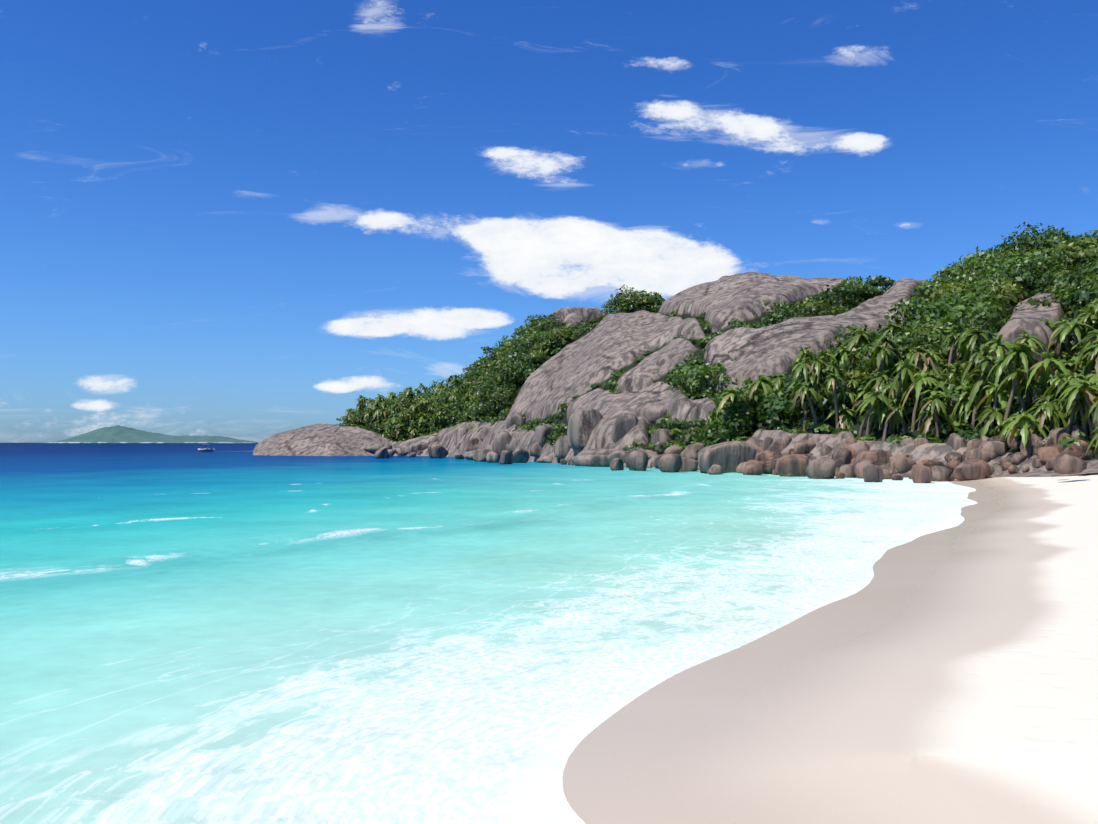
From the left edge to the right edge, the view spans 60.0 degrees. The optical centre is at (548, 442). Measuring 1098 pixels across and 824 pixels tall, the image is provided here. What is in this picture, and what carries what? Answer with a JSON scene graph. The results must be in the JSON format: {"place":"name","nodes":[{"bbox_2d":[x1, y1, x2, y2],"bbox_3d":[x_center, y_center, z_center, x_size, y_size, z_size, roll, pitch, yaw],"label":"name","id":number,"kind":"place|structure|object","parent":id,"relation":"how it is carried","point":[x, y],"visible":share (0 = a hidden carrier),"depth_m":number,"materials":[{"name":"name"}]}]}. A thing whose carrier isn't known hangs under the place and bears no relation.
{"place":"outdoors","nodes":[
{"label":"outdoors","id":0,"kind":"place"},
{"bbox_2d":[46,425,258,442],"bbox_3d":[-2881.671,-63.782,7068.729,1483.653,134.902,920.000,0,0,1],"label":"distant island","id":1,"kind":"structure","parent":0,"point":[117,434],"depth_m":6791.62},
{"bbox_2d":[0,443,976,823],"bbox_3d":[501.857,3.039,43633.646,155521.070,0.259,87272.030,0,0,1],"label":"sea","id":2,"kind":"structure","parent":0,"point":[228,633],"depth_m":17.95,"materials":[{"name":"liquid"}]},
{"bbox_2d":[198,447,214,450],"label":"motor boat","id":3,"kind":"object","parent":2,"relation":"on","point":[205,449],"visible":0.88,"depth_m":341.45,"materials":[{"name":"paint"}]},
{"bbox_2d":[361,307,1093,482],"bbox_3d":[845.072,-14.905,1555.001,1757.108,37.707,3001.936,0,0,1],"label":"shore boulders","id":4,"kind":"object","parent":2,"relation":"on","point":[750,456],"visible":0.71,"depth_m":96.48,"materials":[{"name":"stone"}]},
{"bbox_2d":[0,0,1097,442],"label":"sky","id":5,"kind":"structure","parent":0,"point":[251,220],"materials":[{"name":"blue"}]},
{"bbox_2d":[253,272,1097,477],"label":"rock outcrop","id":6,"kind":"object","parent":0,"point":[600,351],"depth_m":158.93,"materials":[{"name":"grey stone"}]},
{"bbox_2d":[335,222,1097,451],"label":"hill foliage","id":7,"kind":"object","parent":6,"relation":"on","point":[496,371],"visible":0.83,"depth_m":127.15,"materials":[{"name":"green plant"}]},
{"bbox_2d":[359,232,1097,442],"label":"tree trunks","id":8,"kind":"object","parent":6,"relation":"on","point":[952,359],"depth_m":95.97,"materials":[{"name":"brown plant"}]},
{"bbox_2d":[341,298,1097,452],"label":"palm fronds","id":9,"kind":"object","parent":8,"relation":"attached to","point":[1075,378],"visible":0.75,"depth_m":92.33,"materials":[{"name":"green plant"}]},
{"bbox_2d":[563,473,1097,823],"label":"beach sand","id":10,"kind":"structure","parent":0,"point":[948,676],"depth_m":10.54,"materials":[{"name":"beige sand"}]}
]}

